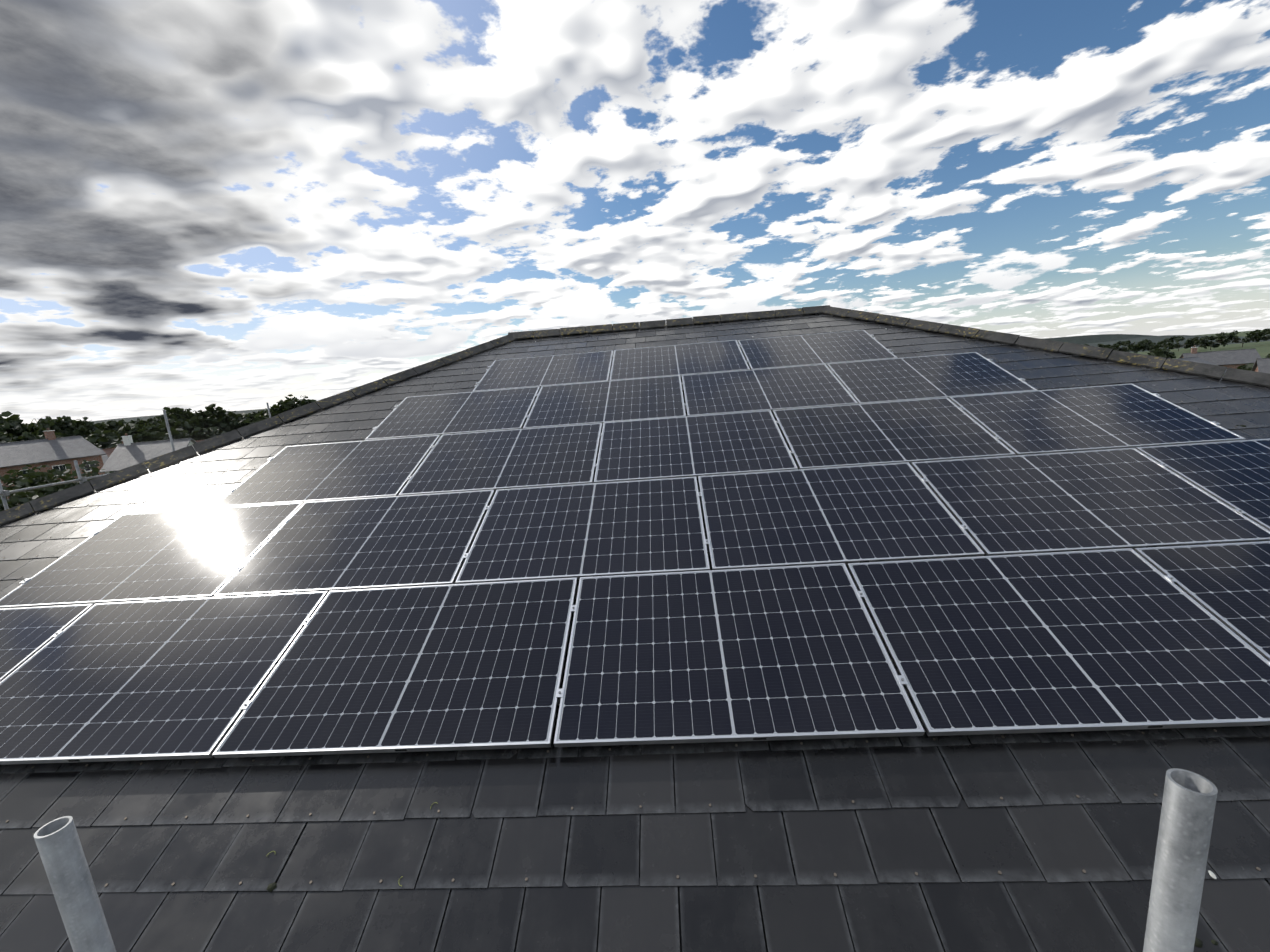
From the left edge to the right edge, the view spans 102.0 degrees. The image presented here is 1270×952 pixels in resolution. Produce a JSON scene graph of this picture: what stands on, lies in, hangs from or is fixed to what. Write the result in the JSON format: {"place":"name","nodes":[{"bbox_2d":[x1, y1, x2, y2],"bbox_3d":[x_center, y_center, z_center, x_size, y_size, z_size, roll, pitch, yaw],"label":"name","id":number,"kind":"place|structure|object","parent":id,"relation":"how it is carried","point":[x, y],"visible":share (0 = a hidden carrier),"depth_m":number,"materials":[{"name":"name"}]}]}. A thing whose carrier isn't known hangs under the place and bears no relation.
{"place":"outdoors","nodes":[
{"label":"outdoors","id":0,"kind":"place"},
{"bbox_2d":[0,0,1269,423],"label":"sky","id":1,"kind":"structure","parent":0,"point":[234,205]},
{"bbox_2d":[90,332,1269,423],"bbox_3d":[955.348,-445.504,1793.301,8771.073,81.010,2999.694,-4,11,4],"label":"distant hills","id":2,"kind":"structure","parent":0,"point":[1104,339],"depth_m":1340.07,"materials":[{"name":"green plant"}]},
{"bbox_2d":[243,330,1269,414],"bbox_3d":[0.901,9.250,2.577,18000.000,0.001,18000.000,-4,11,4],"label":"ground","id":3,"kind":"structure","parent":0,"point":[1263,349],"depth_m":324.88,"materials":[{"name":"green plant"}]},
{"bbox_2d":[0,403,1217,951],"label":"scaffold","id":4,"kind":"object","parent":3,"relation":"on","point":[1186,825],"visible":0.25,"depth_m":0.73,"materials":[{"name":"metal"}]},
{"bbox_2d":[0,328,1269,511],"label":"trees","id":5,"kind":"object","parent":3,"relation":"on","point":[211,422],"visible":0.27,"depth_m":101.75,"materials":[{"name":"green plant"}]},
{"bbox_2d":[0,346,1269,504],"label":"houses","id":6,"kind":"structure","parent":3,"relation":"on","point":[51,450],"depth_m":65.93,"materials":[{"name":"brick"}]},
{"bbox_3d":[0.917,2.636,9.432,18.789,10.421,14.701,-4,11,4],"label":"hall building","id":7,"kind":"object","parent":3,"relation":"on","visible":0},
{"bbox_2d":[0,313,1269,951],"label":"roof slates","id":8,"kind":"object","parent":7,"relation":"on","point":[604,863],"visible":0.38,"depth_m":2.21,"materials":[{"name":"black stone"}]},
{"bbox_2d":[3,323,1263,886],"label":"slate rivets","id":9,"kind":"object","parent":8,"relation":"on","point":[547,751],"visible":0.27,"depth_m":2.38,"materials":[{"name":"grey metal"}]},
{"bbox_2d":[0,305,1269,525],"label":"ridge and hip tiles","id":10,"kind":"structure","parent":8,"relation":"on","point":[122,475],"depth_m":6.37,"materials":[{"name":"concrete"}]},
{"bbox_2d":[20,334,1269,709],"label":"clamps","id":11,"kind":"object","parent":8,"relation":"on","point":[572,610],"visible":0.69,"depth_m":3.73,"materials":[{"name":"metal"}]},
{"bbox_2d":[0,604,93,681],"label":"solar panel","id":12,"kind":"object","parent":11,"relation":"attached to","point":[26,633],"visible":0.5,"depth_m":3.50,"materials":[{"name":"glass"}]},
{"bbox_2d":[0,502,302,608],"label":"solar panel","id":13,"kind":"object","parent":11,"relation":"on","point":[187,554],"visible":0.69,"depth_m":4.07,"materials":[{"name":"glass"}]},
{"bbox_2d":[0,591,327,764],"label":"solar panel","id":14,"kind":"object","parent":11,"relation":"on","point":[152,680],"visible":0.88,"depth_m":3.05,"materials":[{"name":"glass"}]},
{"bbox_2d":[212,435,439,507],"bbox_3d":[-2.950,-0.065,5.079,1.722,0.032,1.136,-4,32,4],"label":"solar panel","id":15,"kind":"object","parent":11,"relation":"on","point":[341,470],"visible":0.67,"depth_m":5.00,"materials":[{"name":"glass"}]},
{"bbox_2d":[214,490,494,596],"bbox_3d":[-2.087,0.492,4.043,1.722,0.033,1.136,-4,32,4],"label":"solar panel","id":16,"kind":"object","parent":11,"relation":"on","point":[383,542],"visible":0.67,"depth_m":3.94,"materials":[{"name":"glass"}]},
{"bbox_2d":[212,578,577,757],"bbox_3d":[-1.254,1.051,3.013,1.722,0.033,1.136,-4,32,4],"label":"solar panel","id":17,"kind":"object","parent":11,"relation":"attached to","point":[469,666],"visible":0.94,"depth_m":2.88,"materials":[{"name":"glass"}]},
{"bbox_2d":[365,387,539,439],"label":"solar panel","id":18,"kind":"object","parent":11,"relation":"on","point":[466,412],"visible":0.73,"depth_m":5.92,"materials":[{"name":"glass"}]},
{"bbox_2d":[399,423,601,495],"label":"solar panel","id":19,"kind":"object","parent":11,"relation":"on","point":[520,458],"visible":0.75,"depth_m":4.88,"materials":[{"name":"glass"}]},
{"bbox_2d":[472,350,612,391],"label":"solar panel","id":20,"kind":"object","parent":11,"relation":"on","point":[540,371],"visible":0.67,"depth_m":6.85,"materials":[{"name":"glass"}]},
{"bbox_2d":[455,477,709,583],"bbox_3d":[-0.351,0.378,3.926,1.722,0.032,1.136,-4,32,4],"label":"solar panel","id":21,"kind":"object","parent":11,"relation":"on","point":[577,531],"visible":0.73,"depth_m":3.83,"materials":[{"name":"glass"}]},
{"bbox_2d":[523,375,685,428],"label":"solar panel","id":22,"kind":"object","parent":11,"relation":"on","point":[602,402],"visible":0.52,"depth_m":5.81,"materials":[{"name":"glass"}]},
{"bbox_2d":[609,340,749,380],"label":"solar panel","id":23,"kind":"object","parent":11,"relation":"attached to","point":[687,359],"visible":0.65,"depth_m":6.74,"materials":[{"name":"glass"}]},
{"bbox_2d":[594,410,797,482],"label":"solar panel","id":24,"kind":"object","parent":11,"relation":"on","point":[700,445],"visible":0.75,"depth_m":4.76,"materials":[{"name":"glass"}]},
{"bbox_2d":[554,563,924,746],"bbox_3d":[0.480,0.935,2.896,1.722,0.032,1.136,-4,32,4],"label":"solar panel","id":25,"kind":"object","parent":11,"relation":"attached to","point":[771,653],"visible":0.96,"depth_m":2.76,"materials":[{"name":"glass"}]},
{"bbox_2d":[682,364,857,415],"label":"solar panel","id":26,"kind":"object","parent":11,"relation":"on","point":[795,387],"visible":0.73,"depth_m":5.69,"materials":[{"name":"glass"}]},
{"bbox_2d":[738,330,897,369],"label":"solar panel","id":27,"kind":"object","parent":11,"relation":"on","point":[814,349],"visible":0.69,"depth_m":6.62,"materials":[{"name":"glass"}]},
{"bbox_2d":[698,462,984,569],"bbox_3d":[1.380,0.262,3.814,1.722,0.032,1.135,-4,32,4],"label":"solar panel","id":28,"kind":"object","parent":11,"relation":"on","point":[846,515],"visible":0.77,"depth_m":3.71,"materials":[{"name":"glass"}]},
{"bbox_2d":[773,397,1014,468],"bbox_3d":[2.254,-0.412,4.731,1.722,0.032,1.136,-4,32,4],"label":"solar panel","id":29,"kind":"object","parent":11,"relation":"on","point":[932,429],"visible":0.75,"depth_m":4.64,"materials":[{"name":"glass"}]},
{"bbox_2d":[827,352,1036,403],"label":"solar panel","id":30,"kind":"object","parent":11,"relation":"on","point":[925,377],"visible":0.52,"depth_m":5.58,"materials":[{"name":"glass"}]},
{"bbox_2d":[847,548,1269,735],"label":"solar panel","id":31,"kind":"object","parent":11,"relation":"attached to","point":[1110,639],"visible":0.98,"depth_m":2.66,"materials":[{"name":"glass"}]},
{"bbox_2d":[911,448,1269,555],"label":"solar panel","id":32,"kind":"object","parent":11,"relation":"on","point":[1132,498],"visible":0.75,"depth_m":3.59,"materials":[{"name":"glass"}]},
{"bbox_2d":[949,383,1245,455],"bbox_3d":[3.988,-0.529,4.614,1.722,0.033,1.136,-4,32,4],"label":"solar panel","id":33,"kind":"object","parent":11,"relation":"attached to","point":[1118,416],"visible":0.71,"depth_m":4.52,"materials":[{"name":"glass"}]},
{"bbox_2d":[1134,541,1269,660],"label":"solar panel","id":34,"kind":"object","parent":11,"relation":"attached to","point":[1227,585],"visible":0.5,"depth_m":2.93,"materials":[{"name":"glass"}]},
{"bbox_2d":[1136,438,1269,530],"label":"solar panel","id":35,"kind":"object","parent":11,"relation":"attached to","point":[1234,474],"visible":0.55,"depth_m":3.78,"materials":[{"name":"glass"}]},
{"bbox_2d":[266,320,1245,947],"bbox_3d":[-0.941,-0.207,5.104,12.390,2.788,7.062,-4,11,4],"label":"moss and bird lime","id":36,"kind":"object","parent":8,"relation":"on","point":[1196,944],"visible":0.4,"depth_m":1.90,"materials":[{"name":"green plant"}]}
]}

